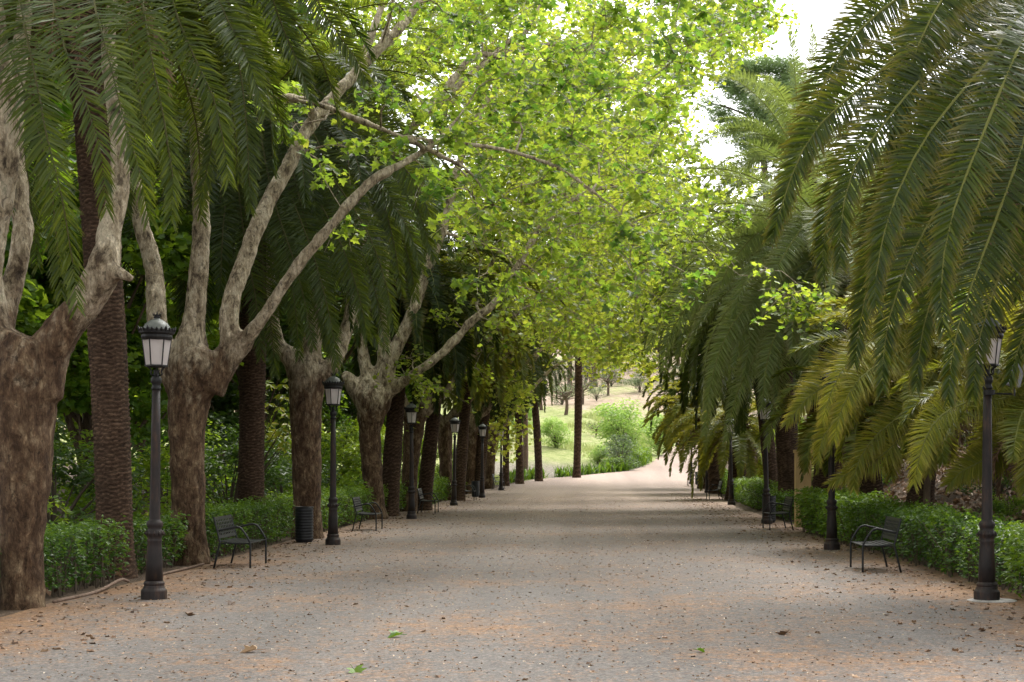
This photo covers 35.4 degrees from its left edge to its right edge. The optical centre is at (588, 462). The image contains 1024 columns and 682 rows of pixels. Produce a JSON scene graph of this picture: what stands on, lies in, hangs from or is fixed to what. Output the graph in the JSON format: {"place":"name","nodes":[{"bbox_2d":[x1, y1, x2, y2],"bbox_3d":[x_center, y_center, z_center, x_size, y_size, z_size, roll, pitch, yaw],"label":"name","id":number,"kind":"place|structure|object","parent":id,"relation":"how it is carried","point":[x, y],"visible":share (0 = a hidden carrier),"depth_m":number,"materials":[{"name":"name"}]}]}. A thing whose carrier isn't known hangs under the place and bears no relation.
{"place":"outdoors","nodes":[
{"label":"outdoors","id":0,"kind":"place"},
{"bbox_2d":[0,400,1023,681],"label":"path","id":1,"kind":"structure","parent":0,"point":[438,548],"depth_m":17.98,"materials":[{"name":"gravel"}]},
{"bbox_2d":[52,578,129,602],"bbox_3d":[-6.290,1.610,20.402,0.123,0.104,3.007,0,0,0],"label":"edging pole","id":2,"kind":"object","parent":1,"relation":"on","point":[91,592],"visible":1,"depth_m":20.05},
{"bbox_2d":[138,312,175,599],"bbox_3d":[-5.281,-0.075,19.505,0.460,3.550,0.460,1,0,-15],"label":"street lamp","id":3,"kind":"object","parent":1,"relation":"on","point":[156,332],"visible":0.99,"depth_m":19.44,"materials":[{"name":"metal"}]},
{"bbox_2d":[213,514,266,567],"bbox_3d":[-5.629,1.267,25.850,0.612,0.833,1.254,0,0,0],"label":"chair","id":4,"kind":"object","parent":1,"relation":"on","point":[235,540],"visible":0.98,"depth_m":25.71,"materials":[{"name":"paint"}]},
{"bbox_2d":[295,506,313,542],"bbox_3d":[-5.940,1.297,33.400,0.400,0.765,0.400,0,0,0],"label":"litter bin","id":5,"kind":"object","parent":1,"relation":"on","point":[303,524],"visible":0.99,"depth_m":33.24,"materials":[{"name":"metal"}]},
{"bbox_2d":[322,373,344,544],"bbox_3d":[-5.179,-0.075,32.423,0.459,3.550,0.460,0,-1,-20],"label":"street lamp","id":6,"kind":"object","parent":1,"relation":"on","point":[333,387],"visible":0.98,"depth_m":32.35,"materials":[{"name":"metal"}]},
{"bbox_2d":[352,496,382,530],"bbox_3d":[-5.479,1.255,39.600,0.612,0.833,1.254,0,0,-1],"label":"bench","id":7,"kind":"object","parent":1,"relation":"on","point":[357,504],"visible":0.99,"depth_m":39.37,"materials":[{"name":"paint"}]},
{"bbox_2d":[404,401,418,518],"bbox_3d":[-5.249,-0.075,47.393,0.460,3.550,0.460,0,0,-40],"label":"street lamp","id":8,"kind":"object","parent":1,"relation":"on","point":[411,414],"visible":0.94,"depth_m":47.33,"materials":[{"name":"metal"}]},
{"bbox_2d":[449,416,460,505],"bbox_3d":[-5.205,-0.082,62.012,0.459,3.550,0.459,1,0,30],"label":"street lamp","id":9,"kind":"object","parent":1,"relation":"on","point":[454,422],"visible":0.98,"depth_m":61.94,"materials":[{"name":"metal"}]},
{"bbox_2d":[478,422,486,497],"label":"street lamp","id":10,"kind":"object","parent":1,"relation":"on","point":[482,427],"visible":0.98,"depth_m":73.95,"materials":[{"name":"metal"}]},
{"bbox_2d":[498,429,504,489],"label":"street lamp","id":11,"kind":"object","parent":1,"relation":"on","point":[501,479],"visible":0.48,"depth_m":84.96,"materials":[{"name":"metal"}]},
{"bbox_2d":[0,487,1023,681],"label":"path litter","id":12,"kind":"object","parent":1,"relation":"on","point":[439,676],"visible":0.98,"depth_m":20.73,"materials":[{"name":"plant"}]},
{"bbox_2d":[726,419,734,504],"bbox_3d":[5.592,-0.085,62.989,0.460,3.550,0.459,-1,0,0],"label":"street lamp","id":13,"kind":"object","parent":1,"relation":"on","point":[731,501],"visible":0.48,"depth_m":62.93,"materials":[{"name":"metal"}]},
{"bbox_2d":[757,396,772,523],"bbox_3d":[4.814,-0.075,43.497,0.459,3.550,0.459,-1,0,20],"label":"street lamp","id":14,"kind":"object","parent":1,"relation":"on","point":[766,494],"visible":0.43,"depth_m":43.43,"materials":[{"name":"metal"}]},
{"bbox_2d":[762,496,793,529],"bbox_3d":[4.729,1.255,40.001,0.612,0.833,1.254,0,0,-2],"label":"bench","id":15,"kind":"object","parent":1,"relation":"on","point":[787,504],"visible":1,"depth_m":39.90,"materials":[{"name":"paint"}]},
{"bbox_2d":[819,368,839,549],"bbox_3d":[4.642,-0.075,30.623,0.460,3.550,0.460,-1,-1,40],"label":"street lamp","id":16,"kind":"object","parent":1,"relation":"on","point":[831,539],"visible":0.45,"depth_m":30.54,"materials":[{"name":"metal"}]},
{"bbox_2d":[850,516,901,571],"bbox_3d":[4.449,1.255,24.850,0.612,0.833,1.254,0,0,1],"label":"bench","id":17,"kind":"object","parent":1,"relation":"on","point":[888,532],"visible":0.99,"depth_m":24.66,"materials":[{"name":"paint"}]},
{"bbox_2d":[972,311,1006,599],"bbox_3d":[4.809,-0.075,19.319,0.459,3.550,0.459,1,-1,-30],"label":"street lamp","id":18,"kind":"object","parent":1,"relation":"on","point":[986,587],"visible":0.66,"depth_m":19.25,"materials":[{"name":"metal"}]},
{"bbox_2d":[983,364,1023,395],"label":"floodlight","id":19,"kind":"object","parent":18,"relation":"attached to","point":[988,392],"visible":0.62,"depth_m":19.24,"materials":[{"name":"metal"}]},
{"bbox_2d":[0,361,1023,616],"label":"ground","id":20,"kind":"structure","parent":0,"point":[736,505],"depth_m":33.97,"materials":[{"name":"soil"}]},
{"bbox_2d":[2,142,77,332],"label":"broadleaf tree","id":21,"kind":"object","parent":20,"relation":"on","point":[33,294],"visible":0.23,"depth_m":26.83,"materials":[{"name":"green plant"}]},
{"bbox_2d":[47,481,72,531],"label":"shrub","id":22,"kind":"object","parent":20,"relation":"on","point":[67,508],"visible":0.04,"depth_m":23.61,"materials":[{"name":"green plant"}]},
{"bbox_2d":[3,91,129,332],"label":"broadleaf tree","id":23,"kind":"object","parent":20,"relation":"on","point":[44,283],"visible":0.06,"depth_m":30.39,"materials":[{"name":"green plant"}]},
{"bbox_2d":[0,0,133,609],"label":"plane tree","id":24,"kind":"object","parent":20,"relation":"on","point":[33,369],"visible":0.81,"depth_m":18.17,"materials":[{"name":"brown plant"}]},
{"bbox_2d":[12,121,145,345],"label":"broadleaf tree","id":25,"kind":"object","parent":20,"relation":"on","point":[68,148],"visible":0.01,"depth_m":35.27,"materials":[{"name":"green plant"}]},
{"bbox_2d":[43,515,131,596],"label":"hedge","id":26,"kind":"object","parent":20,"relation":"on","point":[67,538],"visible":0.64,"depth_m":20.90,"materials":[{"name":"green"}]},
{"bbox_2d":[50,388,137,508],"bbox_3d":[-11.808,-0.340,37.020,3.697,3.765,3.000,0,0,43],"label":"shrub","id":27,"kind":"object","parent":20,"relation":"on","point":[75,425],"visible":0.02,"depth_m":36.78,"materials":[{"name":"green plant"}]},
{"bbox_2d":[47,414,149,543],"bbox_3d":[-8.772,0.426,27.035,3.062,2.638,2.625,0,0,30],"label":"laurel shrub","id":28,"kind":"object","parent":20,"relation":"on","point":[75,470],"visible":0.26,"depth_m":27.03,"materials":[{"name":"green plant"}]},
{"bbox_2d":[51,429,170,541],"bbox_3d":[-8.710,0.586,29.302,2.666,2.381,2.440,0,0,-24],"label":"shrub","id":29,"kind":"object","parent":20,"relation":"on","point":[82,500],"visible":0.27,"depth_m":28.84,"materials":[{"name":"green plant"}]},
{"bbox_2d":[9,179,243,511],"bbox_3d":[-9.534,-1.936,30.873,5.344,7.310,4.769,0,0,0],"label":"broadleaf tree","id":30,"kind":"object","parent":20,"relation":"on","point":[74,402],"visible":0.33,"depth_m":30.16,"materials":[{"name":"green plant"}]},
{"bbox_2d":[11,0,247,185],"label":"broadleaf tree","id":31,"kind":"object","parent":20,"relation":"on","point":[65,109],"visible":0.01,"depth_m":36.46,"materials":[{"name":"green plant"}]},
{"bbox_2d":[48,189,222,445],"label":"broadleaf tree","id":32,"kind":"object","parent":20,"relation":"on","point":[213,322],"depth_m":43.05,"materials":[{"name":"green plant"}]},
{"bbox_2d":[83,508,190,573],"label":"hedge","id":33,"kind":"object","parent":20,"relation":"on","point":[140,536],"visible":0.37,"depth_m":24.94,"materials":[{"name":"green"}]},
{"bbox_2d":[131,439,219,540],"bbox_3d":[-8.594,0.624,33.152,2.218,2.259,1.800,0,0,-16],"label":"shrub","id":34,"kind":"object","parent":20,"relation":"on","point":[164,456],"visible":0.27,"depth_m":32.87,"materials":[{"name":"green plant"}]},
{"bbox_2d":[131,395,234,513],"bbox_3d":[-11.294,-0.264,43.071,4.175,3.597,3.579,0,0,25],"label":"laurel shrub","id":35,"kind":"object","parent":20,"relation":"on","point":[216,441],"visible":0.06,"depth_m":42.75,"materials":[{"name":"green plant"}]},
{"bbox_2d":[0,0,377,579],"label":"date palm","id":36,"kind":"object","parent":20,"relation":"on","point":[78,24],"visible":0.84,"depth_m":19.15,"materials":[{"name":"green plant"}]},
{"bbox_2d":[160,418,272,516],"bbox_3d":[-9.050,0.307,38.599,2.929,2.858,3.200,0,0,-11],"label":"shrub","id":37,"kind":"object","parent":20,"relation":"on","point":[228,479],"visible":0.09,"depth_m":38.74,"materials":[{"name":"green plant"}]},
{"bbox_2d":[160,423,291,517],"bbox_3d":[-8.290,0.427,36.559,2.744,2.758,3.201,0,0,36],"label":"laurel shrub","id":38,"kind":"object","parent":20,"relation":"on","point":[213,470],"visible":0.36,"depth_m":36.74,"materials":[{"name":"green plant"}]},
{"bbox_2d":[163,494,294,559],"bbox_3d":[-6.819,1.160,30.741,1.273,1.091,7.475,0,0,0],"label":"hedge","id":39,"kind":"object","parent":20,"relation":"on","point":[243,513],"visible":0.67,"depth_m":30.89,"materials":[{"name":"green"}]},
{"bbox_2d":[164,268,328,484],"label":"evergreen tree","id":40,"kind":"object","parent":20,"relation":"on","point":[224,406],"visible":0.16,"depth_m":45.76,"materials":[{"name":"green plant"}]},
{"bbox_2d":[38,0,472,530],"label":"date palm","id":41,"kind":"object","parent":20,"relation":"on","point":[299,218],"visible":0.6,"depth_m":30.64,"materials":[{"name":"green plant"}]},
{"bbox_2d":[233,378,290,501],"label":"chestnut sapling","id":42,"kind":"object","parent":20,"relation":"on","point":[273,434],"visible":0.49,"depth_m":35.47,"materials":[{"name":"green"}]},
{"bbox_2d":[235,264,348,487],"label":"broadleaf tree","id":43,"kind":"object","parent":20,"relation":"on","point":[326,407],"depth_m":66.40,"materials":[{"name":"green plant"}]},
{"bbox_2d":[264,403,324,498],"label":"shrub","id":44,"kind":"object","parent":20,"relation":"on","point":[281,423],"visible":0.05,"depth_m":57.66,"materials":[{"name":"green plant"}]},
{"bbox_2d":[264,441,340,522],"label":"laurel shrub","id":45,"kind":"object","parent":20,"relation":"on","point":[289,468],"visible":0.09,"depth_m":41.39,"materials":[{"name":"green plant"}]},
{"bbox_2d":[178,0,439,477],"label":"evergreen tree","id":46,"kind":"object","parent":20,"relation":"on","point":[279,41],"visible":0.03,"depth_m":64.33,"materials":[{"name":"green plant"}]},
{"bbox_2d":[281,412,352,488],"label":"shrub","id":47,"kind":"object","parent":20,"relation":"on","point":[338,423],"visible":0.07,"depth_m":66.63,"materials":[{"name":"green plant"}]},
{"bbox_2d":[268,434,367,494],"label":"shrub","id":48,"kind":"object","parent":20,"relation":"on","point":[324,452],"visible":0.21,"depth_m":45.42,"materials":[{"name":"green plant"}]},
{"bbox_2d":[265,270,373,434],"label":"evergreen tree","id":49,"kind":"object","parent":20,"relation":"on","point":[350,411],"visible":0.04,"depth_m":75.63,"materials":[{"name":"green plant"}]},
{"bbox_2d":[267,484,375,536],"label":"hedge","id":50,"kind":"object","parent":20,"relation":"on","point":[346,513],"visible":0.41,"depth_m":41.59,"materials":[{"name":"green"}]},
{"bbox_2d":[321,426,362,489],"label":"shrub","id":51,"kind":"object","parent":20,"relation":"on","point":[348,462],"visible":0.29,"depth_m":50.92,"materials":[{"name":"green plant"}]},
{"bbox_2d":[337,425,384,484],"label":"shrub","id":52,"kind":"object","parent":20,"relation":"on","point":[382,440],"visible":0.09,"depth_m":61.15,"materials":[{"name":"green plant"}]},
{"bbox_2d":[324,333,423,453],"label":"broadleaf tree","id":53,"kind":"object","parent":20,"relation":"on","point":[350,345],"visible":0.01,"depth_m":87.55,"materials":[{"name":"green plant"}]},
{"bbox_2d":[289,92,467,421],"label":"broadleaf tree","id":54,"kind":"object","parent":20,"relation":"on","point":[349,353],"depth_m":79.69,"materials":[{"name":"green plant"}]},
{"bbox_2d":[359,480,418,517],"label":"hedge","id":55,"kind":"object","parent":20,"relation":"on","point":[401,498],"visible":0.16,"depth_m":53.82,"materials":[{"name":"green"}]},
{"bbox_2d":[346,144,473,455],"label":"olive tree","id":56,"kind":"object","parent":20,"relation":"on","point":[430,162],"depth_m":96.05,"materials":[{"name":"green plant"}]},
{"bbox_2d":[306,230,517,515],"bbox_3d":[-5.749,-2.844,50.046,7.308,9.188,7.110,0,0,0],"label":"date palm","id":57,"kind":"object","parent":20,"relation":"on","point":[425,335],"visible":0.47,"depth_m":49.32,"materials":[{"name":"green plant"}]},
{"bbox_2d":[417,474,466,503],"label":"hedge","id":58,"kind":"object","parent":20,"relation":"on","point":[440,489],"visible":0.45,"depth_m":66.79,"materials":[{"name":"green"}]},
{"bbox_2d":[367,235,542,510],"bbox_3d":[-5.056,-3.190,55.897,7.141,9.880,7.030,0,0,0],"label":"date palm","id":59,"kind":"object","parent":20,"relation":"on","point":[428,460],"visible":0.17,"depth_m":55.76,"materials":[{"name":"green plant"}]},
{"bbox_2d":[120,0,797,565],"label":"plane tree","id":60,"kind":"object","parent":20,"relation":"on","point":[198,374],"visible":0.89,"depth_m":26.68,"materials":[{"name":"green plant"}]},
{"bbox_2d":[429,286,545,500],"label":"date palm","id":61,"kind":"object","parent":20,"relation":"on","point":[463,408],"visible":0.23,"depth_m":68.76,"materials":[{"name":"green plant"}]},
{"bbox_2d":[453,323,554,492],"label":"date palm","id":62,"kind":"object","parent":20,"relation":"on","point":[478,415],"visible":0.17,"depth_m":79.73,"materials":[{"name":"green plant"}]},
{"bbox_2d":[382,412,662,484],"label":"grass","id":63,"kind":"structure","parent":20,"relation":"on","point":[570,446],"depth_m":142.19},
{"bbox_2d":[502,338,544,485],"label":"date palm","id":64,"kind":"object","parent":20,"relation":"on","point":[505,471],"visible":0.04,"depth_m":91.83,"materials":[{"name":"green plant"}]},
{"bbox_2d":[45,439,1023,595],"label":"bank litter","id":65,"kind":"object","parent":20,"relation":"on","point":[956,500],"visible":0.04,"depth_m":35.56,"materials":[{"name":"plant"}]},
{"bbox_2d":[511,334,574,483],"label":"date palm","id":66,"kind":"object","parent":20,"relation":"on","point":[519,475],"visible":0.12,"depth_m":94.81,"materials":[{"name":"green plant"}]},
{"bbox_2d":[296,0,805,519],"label":"plane tree","id":67,"kind":"object","parent":20,"relation":"on","point":[376,388],"visible":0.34,"depth_m":48.17,"materials":[{"name":"green plant"}]},
{"bbox_2d":[526,336,576,480],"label":"date palm","id":68,"kind":"object","parent":20,"relation":"on","point":[537,446],"visible":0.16,"depth_m":98.80,"materials":[{"name":"green plant"}]},
{"bbox_2d":[266,0,852,538],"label":"plane tree","id":69,"kind":"object","parent":20,"relation":"on","point":[308,374],"visible":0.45,"depth_m":36.80,"materials":[{"name":"green plant"}]},
{"bbox_2d":[400,7,721,511],"bbox_3d":[-1.173,-7.465,57.714,12.545,18.466,11.177,0,0,0],"label":"plane tree","id":70,"kind":"object","parent":20,"relation":"on","point":[421,419],"visible":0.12,"depth_m":56.41,"materials":[{"name":"green plant"}]},
{"bbox_2d":[533,271,603,477],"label":"date palm","id":71,"kind":"object","parent":20,"relation":"on","point":[578,391],"visible":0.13,"depth_m":104.28,"materials":[{"name":"brown plant"}]},
{"bbox_2d":[439,42,701,493],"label":"plane tree","id":72,"kind":"object","parent":20,"relation":"on","point":[472,450],"visible":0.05,"depth_m":80.55,"materials":[{"name":"green plant"}]},
{"bbox_2d":[418,20,724,499],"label":"plane tree","id":73,"kind":"object","parent":20,"relation":"on","point":[445,439],"visible":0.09,"depth_m":69.67,"materials":[{"name":"green plant"}]},
{"bbox_2d":[464,171,686,488],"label":"plane tree","id":74,"kind":"object","parent":20,"relation":"on","point":[490,468],"visible":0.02,"depth_m":87.75,"materials":[{"name":"green plant"}]},
{"bbox_2d":[639,347,755,488],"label":"date palm","id":75,"kind":"object","parent":20,"relation":"on","point":[671,392],"visible":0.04,"depth_m":87.61,"materials":[{"name":"green plant"}]},
{"bbox_2d":[641,379,754,493],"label":"date palm","id":76,"kind":"object","parent":20,"relation":"on","point":[714,476],"visible":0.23,"depth_m":79.61,"materials":[{"name":"green plant"}]},
{"bbox_2d":[680,162,783,270],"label":"plane tree","id":77,"kind":"object","parent":20,"relation":"on","point":[749,193],"visible":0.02,"depth_m":74.69,"materials":[{"name":"green plant"}]},
{"bbox_2d":[663,402,805,500],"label":"date palm","id":78,"kind":"object","parent":20,"relation":"on","point":[745,447],"visible":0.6,"depth_m":69.45,"materials":[{"name":"green plant"}]},
{"bbox_2d":[642,256,853,491],"bbox_3d":[5.396,-2.965,56.778,8.222,9.430,8.032,0,0,0],"label":"date palm","id":79,"kind":"object","parent":20,"relation":"on","point":[742,419],"visible":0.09,"depth_m":55.84,"materials":[{"name":"green plant"}]},
{"bbox_2d":[724,474,777,510],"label":"hedge","id":80,"kind":"object","parent":20,"relation":"on","point":[748,491],"visible":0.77,"depth_m":58.56,"materials":[{"name":"green"}]},
{"bbox_2d":[693,54,818,200],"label":"umbrella pine","id":81,"kind":"object","parent":20,"relation":"on","point":[779,67],"visible":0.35,"depth_m":103.61,"materials":[{"name":"green plant"}]},
{"bbox_2d":[626,192,915,518],"bbox_3d":[5.488,-3.348,48.402,9.441,10.196,8.553,0,0,0],"label":"date palm","id":82,"kind":"object","parent":20,"relation":"on","point":[785,441],"visible":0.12,"depth_m":47.92,"materials":[{"name":"green plant"}]},
{"bbox_2d":[769,486,793,521],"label":"hedge","id":83,"kind":"object","parent":20,"relation":"on","point":[779,494],"visible":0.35,"depth_m":46.34,"materials":[{"name":"green"}]},
{"bbox_2d":[691,23,901,466],"bbox_3d":[8.503,-8.311,62.252,8.706,18.064,8.758,0,0,12],"label":"date palm","id":84,"kind":"object","parent":20,"relation":"on","point":[773,136],"visible":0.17,"depth_m":60.97,"materials":[{"name":"green plant"}]},
{"bbox_2d":[793,450,812,527],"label":"pillar","id":85,"kind":"structure","parent":20,"relation":"on","point":[806,481],"depth_m":41.35,"materials":[{"name":"beige stone"}]},
{"bbox_2d":[644,137,1011,513],"bbox_3d":[5.986,-3.397,39.678,9.219,10.293,8.743,0,0,0],"label":"date palm","id":86,"kind":"object","parent":20,"relation":"on","point":[796,264],"visible":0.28,"depth_m":37.74,"materials":[{"name":"green plant"}]},
{"bbox_2d":[754,328,912,498],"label":"date palm","id":87,"kind":"object","parent":20,"relation":"on","point":[870,485],"visible":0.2,"depth_m":35.95,"materials":[{"name":"green plant"}]},
{"bbox_2d":[792,486,900,546],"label":"hedge","id":88,"kind":"object","parent":20,"relation":"on","point":[815,500],"visible":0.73,"depth_m":33.85,"materials":[{"name":"green"}]},
{"bbox_2d":[760,0,1023,416],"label":"date palm","id":89,"kind":"object","parent":20,"relation":"on","point":[966,128],"visible":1,"depth_m":16.51,"materials":[{"name":"green plant"}]},
{"bbox_2d":[780,279,1023,534],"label":"date palm","id":90,"kind":"object","parent":20,"relation":"on","point":[850,392],"visible":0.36,"depth_m":28.86,"materials":[{"name":"green plant"}]},
{"bbox_2d":[880,276,989,515],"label":"thin tree","id":91,"kind":"object","parent":20,"relation":"on","point":[927,486],"visible":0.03,"depth_m":29.94,"materials":[{"name":"green plant"}]},
{"bbox_2d":[851,495,1023,591],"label":"hedge","id":92,"kind":"object","parent":20,"relation":"on","point":[947,540],"visible":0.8,"depth_m":24.29,"materials":[{"name":"green"}]},
{"bbox_2d":[889,274,1023,499],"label":"date palm","id":93,"kind":"object","parent":20,"relation":"on","point":[1008,437],"visible":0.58,"depth_m":24.61,"materials":[{"name":"green plant"}]},
{"bbox_2d":[955,424,1022,499],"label":"laurel shrub","id":94,"kind":"object","parent":20,"relation":"on","point":[1003,485],"visible":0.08,"depth_m":33.05,"materials":[{"name":"green plant"}]},
{"bbox_2d":[980,475,1023,520],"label":"shrub","id":95,"kind":"object","parent":20,"relation":"on","point":[997,504],"visible":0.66,"depth_m":28.80,"materials":[{"name":"green plant"}]},
{"bbox_2d":[995,520,1023,597],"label":"hedge","id":96,"kind":"object","parent":20,"relation":"on","point":[1014,538],"visible":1,"depth_m":19.83,"materials":[{"name":"green"}]},
{"bbox_2d":[57,336,967,480],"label":"hillside","id":97,"kind":"structure","parent":0,"point":[552,457],"depth_m":162.56,"materials":[{"name":"green plant"}]},
{"bbox_2d":[523,338,532,472],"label":"slender tree","id":98,"kind":"object","parent":97,"relation":"on","point":[525,452],"depth_m":105.85,"materials":[{"name":"brown plant"}]},
{"bbox_2d":[540,416,573,447],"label":"pale tree","id":99,"kind":"object","parent":97,"relation":"on","point":[555,441],"visible":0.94,"depth_m":127.70,"materials":[{"name":"green plant"}]},
{"bbox_2d":[547,373,590,414],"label":"bare tree","id":100,"kind":"object","parent":97,"relation":"on","point":[564,395],"visible":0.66,"depth_m":159.86,"materials":[{"name":"grey plant"}]},
{"bbox_2d":[585,444,608,464],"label":"pale tree","id":101,"kind":"object","parent":97,"relation":"on","point":[598,455],"visible":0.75,"depth_m":118.87,"materials":[{"name":"green plant"}]},
{"bbox_2d":[597,434,641,468],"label":"olive bush","id":102,"kind":"object","parent":97,"relation":"on","point":[615,452],"visible":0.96,"depth_m":115.28,"materials":[{"name":"green plant"}]},
{"bbox_2d":[589,398,656,457],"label":"pale tree","id":103,"kind":"object","parent":97,"relation":"on","point":[612,428],"visible":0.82,"depth_m":121.55,"materials":[{"name":"green plant"}]},
{"bbox_2d":[602,445,652,469],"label":"hedge","id":104,"kind":"object","parent":97,"relation":"on","point":[641,451],"visible":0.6,"depth_m":119.25,"materials":[{"name":"green"}]},
{"bbox_2d":[623,370,653,391],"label":"olive bush","id":105,"kind":"object","parent":97,"relation":"on","point":[638,381],"visible":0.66,"depth_m":189.91,"materials":[{"name":"green plant"}]},
{"bbox_2d":[638,414,674,454],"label":"pale tree","id":106,"kind":"object","parent":97,"relation":"on","point":[654,446],"visible":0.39,"depth_m":136.25,"materials":[{"name":"green plant"}]},
{"bbox_2d":[189,0,1005,297],"label":"sky","id":107,"kind":"structure","parent":0,"point":[817,12],"materials":[{"name":"white"}]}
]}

